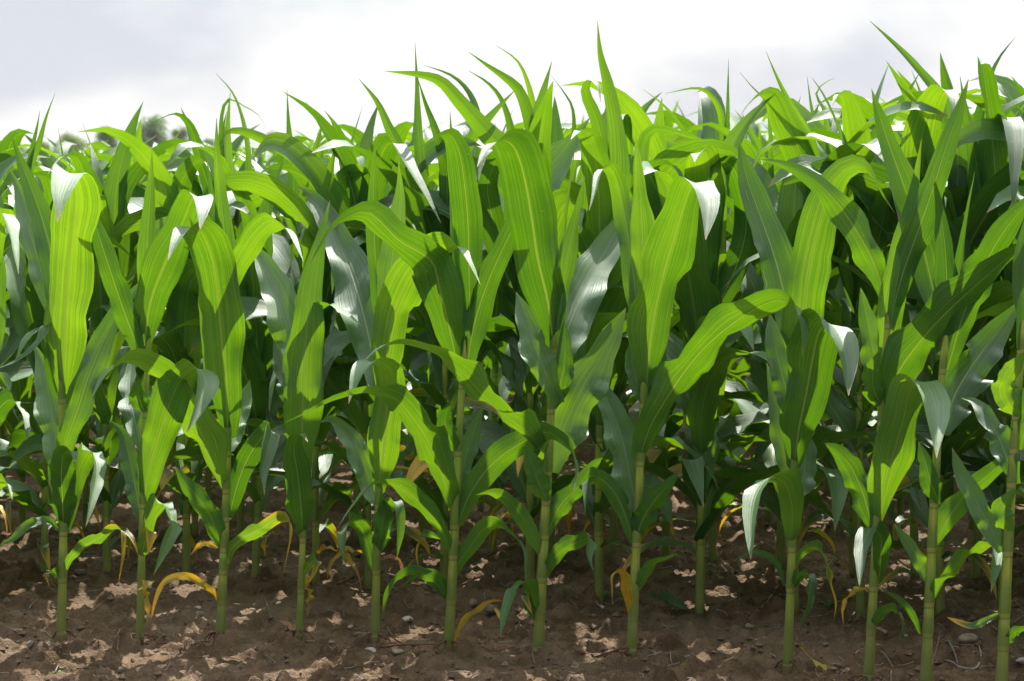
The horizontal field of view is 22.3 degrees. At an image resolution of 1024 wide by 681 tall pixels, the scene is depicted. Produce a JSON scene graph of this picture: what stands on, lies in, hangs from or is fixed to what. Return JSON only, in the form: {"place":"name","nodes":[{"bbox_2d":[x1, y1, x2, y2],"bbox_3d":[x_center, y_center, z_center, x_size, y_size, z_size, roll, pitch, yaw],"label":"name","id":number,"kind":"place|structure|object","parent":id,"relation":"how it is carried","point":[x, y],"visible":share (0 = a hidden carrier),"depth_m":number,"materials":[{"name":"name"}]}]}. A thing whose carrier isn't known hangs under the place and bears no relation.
{"place":"outdoors","nodes":[
{"label":"outdoors","id":0,"kind":"place"},
{"bbox_2d":[0,374,1023,680],"bbox_3d":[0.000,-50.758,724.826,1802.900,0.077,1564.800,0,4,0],"label":"ground","id":1,"kind":"structure","parent":0,"point":[700,642],"depth_m":5.53,"materials":[{"name":"soil"}]},
{"bbox_2d":[0,210,29,534],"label":"corn plant","id":2,"kind":"object","parent":1,"relation":"on","point":[7,400],"visible":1,"depth_m":5.19,"materials":[{"name":"green plant"}]},
{"bbox_2d":[0,153,50,179],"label":"corn plant","id":3,"kind":"object","parent":1,"relation":"on","point":[7,164],"visible":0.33,"depth_m":6.78,"materials":[{"name":"green plant"}]},
{"bbox_2d":[0,170,77,473],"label":"corn plant","id":4,"kind":"object","parent":1,"relation":"on","point":[18,437],"visible":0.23,"depth_m":6.02,"materials":[{"name":"green plant"}]},
{"bbox_2d":[0,128,106,491],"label":"corn plant","id":5,"kind":"object","parent":1,"relation":"on","point":[18,134],"visible":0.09,"depth_m":7.37,"materials":[{"name":"green plant"}]},
{"bbox_2d":[24,135,90,173],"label":"corn plant","id":6,"kind":"object","parent":1,"relation":"on","point":[49,162],"visible":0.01,"depth_m":8.15,"materials":[{"name":"green plant"}]},
{"bbox_2d":[0,147,116,488],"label":"corn plant","id":7,"kind":"object","parent":1,"relation":"on","point":[104,163],"visible":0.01,"depth_m":7.47,"materials":[{"name":"green plant"}]},
{"bbox_2d":[0,184,134,531],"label":"corn plant","id":8,"kind":"object","parent":1,"relation":"on","point":[14,417],"visible":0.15,"depth_m":6.66,"materials":[{"name":"green plant"}]},
{"bbox_2d":[0,132,137,641],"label":"corn plant","id":9,"kind":"object","parent":1,"relation":"on","point":[56,242],"visible":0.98,"depth_m":5.17,"materials":[{"name":"green plant"}]},
{"bbox_2d":[54,130,88,151],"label":"tree","id":10,"kind":"object","parent":1,"relation":"on","point":[68,137],"visible":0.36,"depth_m":467.75,"materials":[{"name":"green plant"}]},
{"bbox_2d":[0,94,157,571],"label":"corn plant","id":11,"kind":"object","parent":1,"relation":"on","point":[27,311],"visible":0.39,"depth_m":5.93,"materials":[{"name":"green plant"}]},
{"bbox_2d":[0,122,165,531],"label":"corn plant","id":12,"kind":"object","parent":1,"relation":"on","point":[134,236],"visible":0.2,"depth_m":6.65,"materials":[{"name":"green plant"}]},
{"bbox_2d":[7,135,175,495],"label":"corn plant","id":13,"kind":"object","parent":1,"relation":"on","point":[125,343],"visible":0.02,"depth_m":7.40,"materials":[{"name":"green plant"}]},
{"bbox_2d":[50,141,135,381],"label":"corn plant","id":14,"kind":"object","parent":1,"relation":"on","point":[66,145],"visible":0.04,"depth_m":9.00,"materials":[{"name":"green plant"}]},
{"bbox_2d":[5,103,188,571],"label":"corn plant","id":15,"kind":"object","parent":1,"relation":"on","point":[122,181],"visible":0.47,"depth_m":5.92,"materials":[{"name":"green plant"}]},
{"bbox_2d":[94,126,118,147],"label":"tree","id":16,"kind":"object","parent":1,"relation":"on","point":[104,137],"visible":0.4,"depth_m":427.89,"materials":[{"name":"green plant"}]},
{"bbox_2d":[3,120,238,499],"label":"corn plant","id":17,"kind":"object","parent":1,"relation":"on","point":[138,191],"visible":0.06,"depth_m":6.59,"materials":[{"name":"green plant"}]},
{"bbox_2d":[65,132,204,453],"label":"corn plant","id":18,"kind":"object","parent":1,"relation":"on","point":[135,255],"visible":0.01,"depth_m":7.35,"materials":[{"name":"green plant"}]},
{"bbox_2d":[137,114,170,147],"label":"tree","id":19,"kind":"object","parent":1,"relation":"on","point":[147,134],"visible":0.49,"depth_m":446.97,"materials":[{"name":"green plant"}]},
{"bbox_2d":[92,152,218,645],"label":"corn plant","id":20,"kind":"object","parent":1,"relation":"on","point":[153,428],"visible":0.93,"depth_m":5.12,"materials":[{"name":"green plant"}]},
{"bbox_2d":[151,321,175,465],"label":"corn plant","id":21,"kind":"object","parent":1,"relation":"on","point":[173,449],"visible":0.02,"depth_m":8.11,"materials":[{"name":"green plant"}]},
{"bbox_2d":[69,153,283,536],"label":"corn plant","id":22,"kind":"object","parent":1,"relation":"on","point":[196,190],"visible":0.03,"depth_m":6.62,"materials":[{"name":"green plant"}]},
{"bbox_2d":[170,125,192,152],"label":"tree","id":23,"kind":"object","parent":1,"relation":"on","point":[175,132],"visible":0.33,"depth_m":457.96,"materials":[{"name":"green plant"}]},
{"bbox_2d":[120,124,259,499],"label":"corn plant","id":24,"kind":"object","parent":1,"relation":"on","point":[237,142],"visible":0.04,"depth_m":7.32,"materials":[{"name":"green plant"}]},
{"bbox_2d":[89,118,303,644],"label":"corn plant","id":25,"kind":"object","parent":1,"relation":"on","point":[222,261],"visible":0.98,"depth_m":5.13,"materials":[{"name":"green plant"}]},
{"bbox_2d":[166,145,242,418],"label":"corn plant","id":26,"kind":"object","parent":1,"relation":"on","point":[170,150],"visible":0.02,"depth_m":7.82,"materials":[{"name":"green plant"}]},
{"bbox_2d":[83,76,329,534],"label":"corn plant","id":27,"kind":"object","parent":1,"relation":"on","point":[225,145],"visible":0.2,"depth_m":6.59,"materials":[{"name":"green plant"}]},
{"bbox_2d":[79,108,337,572],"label":"corn plant","id":28,"kind":"object","parent":1,"relation":"on","point":[182,306],"visible":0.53,"depth_m":5.88,"materials":[{"name":"green plant"}]},
{"bbox_2d":[203,138,213,149],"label":"tree","id":29,"kind":"object","parent":1,"relation":"on","point":[208,141],"visible":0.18,"depth_m":478.00,"materials":[{"name":"green plant"}]},
{"bbox_2d":[114,141,347,577],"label":"corn plant","id":30,"kind":"object","parent":1,"relation":"on","point":[256,366],"visible":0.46,"depth_m":5.88,"materials":[{"name":"green plant"}]},
{"bbox_2d":[233,154,262,168],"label":"corn plant","id":31,"kind":"object","parent":1,"relation":"on","point":[239,162],"visible":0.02,"depth_m":10.16,"materials":[{"name":"green plant"}]},
{"bbox_2d":[137,93,426,537],"bbox_3d":[-0.589,-0.054,6.535,0.783,1.156,0.438,1,4,10],"label":"corn plant","id":32,"kind":"object","parent":1,"relation":"on","point":[174,164],"visible":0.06,"depth_m":6.55,"materials":[{"name":"green plant"}]},
{"bbox_2d":[278,620,295,630],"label":"fallen leaf","id":33,"kind":"object","parent":1,"relation":"on","point":[291,627],"visible":0.8,"depth_m":5.36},
{"bbox_2d":[265,129,313,164],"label":"corn plant","id":34,"kind":"object","parent":1,"relation":"on","point":[272,158],"depth_m":9.87,"materials":[{"name":"green plant"}]},
{"bbox_2d":[252,132,335,441],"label":"corn plant","id":35,"kind":"object","parent":1,"relation":"on","point":[320,155],"visible":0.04,"depth_m":7.12,"materials":[{"name":"green plant"}]},
{"bbox_2d":[270,136,323,462],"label":"corn plant","id":36,"kind":"object","parent":1,"relation":"on","point":[301,139],"depth_m":7.85,"materials":[{"name":"green plant"}]},
{"bbox_2d":[255,201,359,642],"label":"corn plant","id":37,"kind":"object","parent":1,"relation":"on","point":[295,324],"visible":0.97,"depth_m":5.17,"materials":[{"name":"green plant"}]},
{"bbox_2d":[209,127,431,585],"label":"corn plant","id":38,"kind":"object","parent":1,"relation":"on","point":[324,463],"visible":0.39,"depth_m":5.83,"materials":[{"name":"green plant"}]},
{"bbox_2d":[332,124,363,146],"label":"corn plant","id":39,"kind":"object","parent":1,"relation":"on","point":[349,130],"depth_m":9.10,"materials":[{"name":"green plant"}]},
{"bbox_2d":[328,123,375,473],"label":"corn plant","id":40,"kind":"object","parent":1,"relation":"on","point":[347,381],"visible":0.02,"depth_m":7.91,"materials":[{"name":"green plant"}]},
{"bbox_2d":[190,79,519,588],"bbox_3d":[-0.336,0.001,5.750,0.572,1.158,0.746,4,6,44],"label":"corn plant","id":41,"kind":"object","parent":1,"relation":"on","point":[284,200],"visible":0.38,"depth_m":5.76,"materials":[{"name":"green plant"}]},
{"bbox_2d":[259,109,455,543],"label":"corn plant","id":42,"kind":"object","parent":1,"relation":"on","point":[300,177],"visible":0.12,"depth_m":6.41,"materials":[{"name":"green plant"}]},
{"bbox_2d":[276,121,454,445],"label":"corn plant","id":43,"kind":"object","parent":1,"relation":"on","point":[402,129],"visible":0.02,"depth_m":7.69,"materials":[{"name":"green plant"}]},
{"bbox_2d":[320,107,425,504],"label":"corn plant","id":44,"kind":"object","parent":1,"relation":"on","point":[366,141],"visible":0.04,"depth_m":7.21,"materials":[{"name":"green plant"}]},
{"bbox_2d":[296,134,479,644],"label":"corn plant","id":45,"kind":"object","parent":1,"relation":"on","point":[377,297],"visible":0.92,"depth_m":5.17,"materials":[{"name":"green plant"}]},
{"bbox_2d":[380,643,435,647],"bbox_3d":[-0.205,0.607,5.157,0.126,0.017,0.018,1,4,15],"label":"root strand","id":46,"kind":"object","parent":1,"relation":"on","point":[385,646],"visible":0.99,"depth_m":5.16},
{"bbox_2d":[312,47,513,581],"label":"corn plant","id":47,"kind":"object","parent":1,"relation":"on","point":[422,220],"visible":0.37,"depth_m":5.74,"materials":[{"name":"green plant"}]},
{"bbox_2d":[414,645,435,654],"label":"fallen leaf","id":48,"kind":"object","parent":1,"relation":"on","point":[425,648],"visible":0.94,"depth_m":5.06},
{"bbox_2d":[289,114,578,649],"bbox_3d":[-0.160,0.095,4.969,0.552,1.069,0.341,0,4,-6],"label":"corn plant","id":49,"kind":"object","parent":1,"relation":"on","point":[457,298],"visible":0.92,"depth_m":5.05,"materials":[{"name":"green plant"}]},
{"bbox_2d":[401,176,484,547],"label":"corn plant","id":50,"kind":"object","parent":1,"relation":"on","point":[428,369],"visible":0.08,"depth_m":6.41,"materials":[{"name":"green plant"}]},
{"bbox_2d":[407,122,502,424],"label":"corn plant","id":51,"kind":"object","parent":1,"relation":"on","point":[485,412],"depth_m":7.14,"materials":[{"name":"green plant"}]},
{"bbox_2d":[423,128,516,332],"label":"corn plant","id":52,"kind":"object","parent":1,"relation":"on","point":[428,135],"visible":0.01,"depth_m":10.03,"materials":[{"name":"green plant"}]},
{"bbox_2d":[355,65,593,552],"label":"corn plant","id":53,"kind":"object","parent":1,"relation":"on","point":[500,384],"visible":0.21,"depth_m":6.34,"materials":[{"name":"green plant"}]},
{"bbox_2d":[406,120,567,430],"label":"corn plant","id":54,"kind":"object","parent":1,"relation":"on","point":[442,126],"visible":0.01,"depth_m":7.98,"materials":[{"name":"green plant"}]},
{"bbox_2d":[485,604,497,613],"bbox_3d":[-0.043,0.565,5.471,0.029,0.022,0.023,3,4,-1],"label":"stone","id":55,"kind":"object","parent":1,"relation":"on","point":[489,608],"visible":0.96,"depth_m":5.46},
{"bbox_2d":[365,128,632,653],"bbox_3d":[0.066,0.114,4.975,0.251,1.031,0.760,3,5,40],"label":"corn plant","id":56,"kind":"object","parent":1,"relation":"on","point":[564,289],"visible":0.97,"depth_m":4.99,"materials":[{"name":"green plant"}]},
{"bbox_2d":[422,45,581,553],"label":"corn plant","id":57,"kind":"object","parent":1,"relation":"on","point":[556,133],"visible":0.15,"depth_m":6.30,"materials":[{"name":"green plant"}]},
{"bbox_2d":[425,121,580,512],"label":"corn plant","id":58,"kind":"object","parent":1,"relation":"on","point":[466,128],"visible":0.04,"depth_m":7.15,"materials":[{"name":"green plant"}]},
{"bbox_2d":[0,516,1023,680],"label":"soil crumbs","id":59,"kind":"object","parent":1,"relation":"on","point":[646,669],"visible":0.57,"depth_m":5.47,"materials":[{"name":"soil"}]},
{"bbox_2d":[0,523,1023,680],"bbox_3d":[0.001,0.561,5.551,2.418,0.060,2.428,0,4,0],"label":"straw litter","id":60,"kind":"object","parent":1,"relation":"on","point":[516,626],"visible":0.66,"depth_m":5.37,"materials":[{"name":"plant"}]},
{"bbox_2d":[411,122,633,514],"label":"corn plant","id":61,"kind":"object","parent":1,"relation":"on","point":[567,132],"visible":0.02,"depth_m":6.97,"materials":[{"name":"green plant"}]},
{"bbox_2d":[357,52,695,580],"bbox_3d":[0.072,-0.023,5.712,0.868,1.215,0.623,4,6,44],"label":"corn plant","id":62,"kind":"object","parent":1,"relation":"on","point":[516,371],"visible":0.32,"depth_m":5.72,"materials":[{"name":"green plant"}]},
{"bbox_2d":[486,386,676,515],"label":"corn plant","id":63,"kind":"object","parent":1,"relation":"on","point":[626,394],"visible":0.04,"depth_m":7.09,"materials":[{"name":"green plant"}]},
{"bbox_2d":[559,114,633,554],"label":"corn plant","id":64,"kind":"object","parent":1,"relation":"on","point":[618,390],"visible":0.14,"depth_m":6.23,"materials":[{"name":"green plant"}]},
{"bbox_2d":[574,649,631,656],"bbox_3d":[0.169,0.602,5.042,0.117,0.022,0.051,-1,4,-17],"label":"root strand","id":65,"kind":"object","parent":1,"relation":"on","point":[593,654],"visible":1,"depth_m":5.04},
{"bbox_2d":[487,21,756,601],"bbox_3d":[0.258,-0.048,5.606,0.456,1.277,0.817,-1,4,-19],"label":"corn plant","id":66,"kind":"object","parent":1,"relation":"on","point":[603,142],"visible":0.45,"depth_m":5.55,"materials":[{"name":"green plant"}]},
{"bbox_2d":[561,123,743,454],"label":"corn plant","id":67,"kind":"object","parent":1,"relation":"on","point":[633,399],"visible":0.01,"depth_m":7.71,"materials":[{"name":"green plant"}]},
{"bbox_2d":[589,92,732,435],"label":"corn plant","id":68,"kind":"object","parent":1,"relation":"on","point":[645,106],"visible":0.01,"depth_m":7.61,"materials":[{"name":"green plant"}]},
{"bbox_2d":[664,117,671,133],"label":"corn plant","id":69,"kind":"object","parent":1,"relation":"on","point":[667,122],"depth_m":9.53,"materials":[{"name":"green plant"}]},
{"bbox_2d":[650,590,687,609],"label":"fallen leaf","id":70,"kind":"object","parent":1,"relation":"on","point":[667,596],"visible":1,"depth_m":5.59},
{"bbox_2d":[633,98,733,520],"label":"corn plant","id":71,"kind":"object","parent":1,"relation":"on","point":[659,119],"visible":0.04,"depth_m":6.83,"materials":[{"name":"green plant"}]},
{"bbox_2d":[582,136,808,657],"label":"corn plant","id":72,"kind":"object","parent":1,"relation":"on","point":[657,255],"visible":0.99,"depth_m":4.99,"materials":[{"name":"green plant"}]},
{"bbox_2d":[561,81,830,555],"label":"corn plant","id":73,"kind":"object","parent":1,"relation":"on","point":[635,112],"visible":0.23,"depth_m":6.11,"materials":[{"name":"green plant"}]},
{"bbox_2d":[646,110,762,442],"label":"corn plant","id":74,"kind":"object","parent":1,"relation":"on","point":[743,367],"visible":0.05,"depth_m":7.49,"materials":[{"name":"green plant"}]},
{"bbox_2d":[634,100,777,501],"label":"corn plant","id":75,"kind":"object","parent":1,"relation":"on","point":[672,139],"visible":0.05,"depth_m":6.98,"materials":[{"name":"green plant"}]},
{"bbox_2d":[551,60,871,562],"bbox_3d":[0.454,-0.055,6.161,0.879,1.214,0.578,0,4,-5],"label":"corn plant","id":76,"kind":"object","parent":1,"relation":"on","point":[713,107],"visible":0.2,"depth_m":6.17,"materials":[{"name":"green plant"}]},
{"bbox_2d":[622,93,823,614],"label":"corn plant","id":77,"kind":"object","parent":1,"relation":"on","point":[700,291],"visible":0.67,"depth_m":5.47,"materials":[{"name":"green plant"}]},
{"bbox_2d":[730,112,765,466],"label":"corn plant","id":78,"kind":"object","parent":1,"relation":"on","point":[756,140],"visible":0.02,"depth_m":7.52,"materials":[{"name":"green plant"}]},
{"bbox_2d":[744,122,762,146],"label":"corn plant","id":79,"kind":"object","parent":1,"relation":"on","point":[753,125],"visible":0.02,"depth_m":8.97,"materials":[{"name":"green plant"}]},
{"bbox_2d":[685,110,841,158],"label":"corn plant","id":80,"kind":"object","parent":1,"relation":"on","point":[734,120],"depth_m":8.95,"materials":[{"name":"green plant"}]},
{"bbox_2d":[687,96,863,521],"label":"corn plant","id":81,"kind":"object","parent":1,"relation":"on","point":[747,384],"visible":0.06,"depth_m":6.87,"materials":[{"name":"green plant"}]},
{"bbox_2d":[657,52,956,614],"bbox_3d":[0.569,-0.004,5.483,0.365,1.208,0.864,-3,5,-39],"label":"corn plant","id":82,"kind":"object","parent":1,"relation":"on","point":[786,120],"visible":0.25,"depth_m":5.46,"materials":[{"name":"green plant"}]},
{"bbox_2d":[689,74,932,566],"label":"corn plant","id":83,"kind":"object","parent":1,"relation":"on","point":[747,406],"visible":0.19,"depth_m":6.05,"materials":[{"name":"green plant"}]},
{"bbox_2d":[734,140,893,673],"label":"corn plant","id":84,"kind":"object","parent":1,"relation":"on","point":[799,385],"visible":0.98,"depth_m":4.86,"materials":[{"name":"green plant"}]},
{"bbox_2d":[760,118,870,490],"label":"corn plant","id":85,"kind":"object","parent":1,"relation":"on","point":[828,422],"visible":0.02,"depth_m":7.56,"materials":[{"name":"green plant"}]},
{"bbox_2d":[800,646,834,680],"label":"fallen leaf","id":86,"kind":"object","parent":1,"relation":"on","point":[823,666],"visible":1,"depth_m":4.94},
{"bbox_2d":[816,600,841,609],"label":"weed","id":87,"kind":"object","parent":1,"relation":"on","point":[830,604],"visible":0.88,"depth_m":5.59,"materials":[{"name":"green plant"}]},
{"bbox_2d":[812,117,876,518],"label":"corn plant","id":88,"kind":"object","parent":1,"relation":"on","point":[834,128],"visible":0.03,"depth_m":6.86,"materials":[{"name":"green plant"}]},
{"bbox_2d":[731,92,971,578],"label":"corn plant","id":89,"kind":"object","parent":1,"relation":"on","point":[866,105],"visible":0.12,"depth_m":5.91,"materials":[{"name":"green plant"}]},
{"bbox_2d":[687,75,1023,614],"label":"corn plant","id":90,"kind":"object","parent":1,"relation":"on","point":[845,293],"visible":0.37,"depth_m":5.47,"materials":[{"name":"green plant"}]},
{"bbox_2d":[716,66,1023,578],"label":"corn plant","id":91,"kind":"object","parent":1,"relation":"on","point":[735,425],"visible":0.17,"depth_m":6.01,"materials":[{"name":"green plant"}]},
{"bbox_2d":[841,126,903,526],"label":"corn plant","id":92,"kind":"object","parent":1,"relation":"on","point":[900,502],"visible":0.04,"depth_m":6.79,"materials":[{"name":"green plant"}]},
{"bbox_2d":[723,21,1023,615],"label":"corn plant","id":93,"kind":"object","parent":1,"relation":"on","point":[925,126],"visible":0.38,"depth_m":5.35,"materials":[{"name":"green plant"}]},
{"bbox_2d":[759,79,1015,680],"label":"corn plant","id":94,"kind":"object","parent":1,"relation":"on","point":[893,355],"visible":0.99,"depth_m":4.70,"materials":[{"name":"green plant"}]},
{"bbox_2d":[836,70,953,475],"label":"corn plant","id":95,"kind":"object","parent":1,"relation":"on","point":[908,84],"visible":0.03,"depth_m":7.36,"materials":[{"name":"green plant"}]},
{"bbox_2d":[780,57,1023,620],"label":"corn plant","id":96,"kind":"object","parent":1,"relation":"on","point":[988,159],"visible":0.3,"depth_m":5.32,"materials":[{"name":"green plant"}]},
{"bbox_2d":[807,38,1023,578],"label":"corn plant","id":97,"kind":"object","parent":1,"relation":"on","point":[979,112],"visible":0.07,"depth_m":5.78,"materials":[{"name":"green plant"}]},
{"bbox_2d":[830,53,1011,529],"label":"corn plant","id":98,"kind":"object","parent":1,"relation":"on","point":[946,83],"visible":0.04,"depth_m":6.62,"materials":[{"name":"green plant"}]},
{"bbox_2d":[837,70,1006,119],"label":"corn plant","id":99,"kind":"object","parent":1,"relation":"on","point":[1002,101],"visible":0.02,"depth_m":8.04,"materials":[{"name":"green plant"}]},
{"bbox_2d":[851,165,1023,497],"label":"corn plant","id":100,"kind":"object","parent":1,"relation":"on","point":[996,310],"visible":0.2,"depth_m":5.38,"materials":[{"name":"green plant"}]},
{"bbox_2d":[871,89,1023,680],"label":"corn plant","id":101,"kind":"object","parent":1,"relation":"on","point":[962,374],"visible":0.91,"depth_m":4.69,"materials":[{"name":"green plant"}]},
{"bbox_2d":[958,633,977,645],"bbox_3d":[0.904,0.595,5.162,0.041,0.030,0.049,0,-9,-1],"label":"stone","id":102,"kind":"object","parent":1,"relation":"on","point":[967,638],"visible":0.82,"depth_m":5.15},
{"bbox_2d":[947,221,1023,680],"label":"corn plant","id":103,"kind":"object","parent":1,"relation":"on","point":[1006,444],"visible":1,"depth_m":4.56,"materials":[{"name":"green plant"}]},
{"bbox_2d":[966,75,1023,116],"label":"corn plant","id":104,"kind":"object","parent":1,"relation":"on","point":[1014,89],"visible":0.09,"depth_m":6.74,"materials":[{"name":"green plant"}]},
{"bbox_2d":[966,88,1023,359],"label":"corn plant","id":105,"kind":"object","parent":1,"relation":"on","point":[978,100],"visible":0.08,"depth_m":5.73,"materials":[{"name":"green plant"}]},
{"bbox_2d":[0,100,1023,551],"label":"corn field","id":106,"kind":"structure","parent":0,"point":[982,128],"depth_m":6.10,"materials":[{"name":"green plant"}]},
{"bbox_2d":[0,0,1023,152],"label":"sky","id":107,"kind":"structure","parent":0,"point":[101,60],"materials":[{"name":"white"}]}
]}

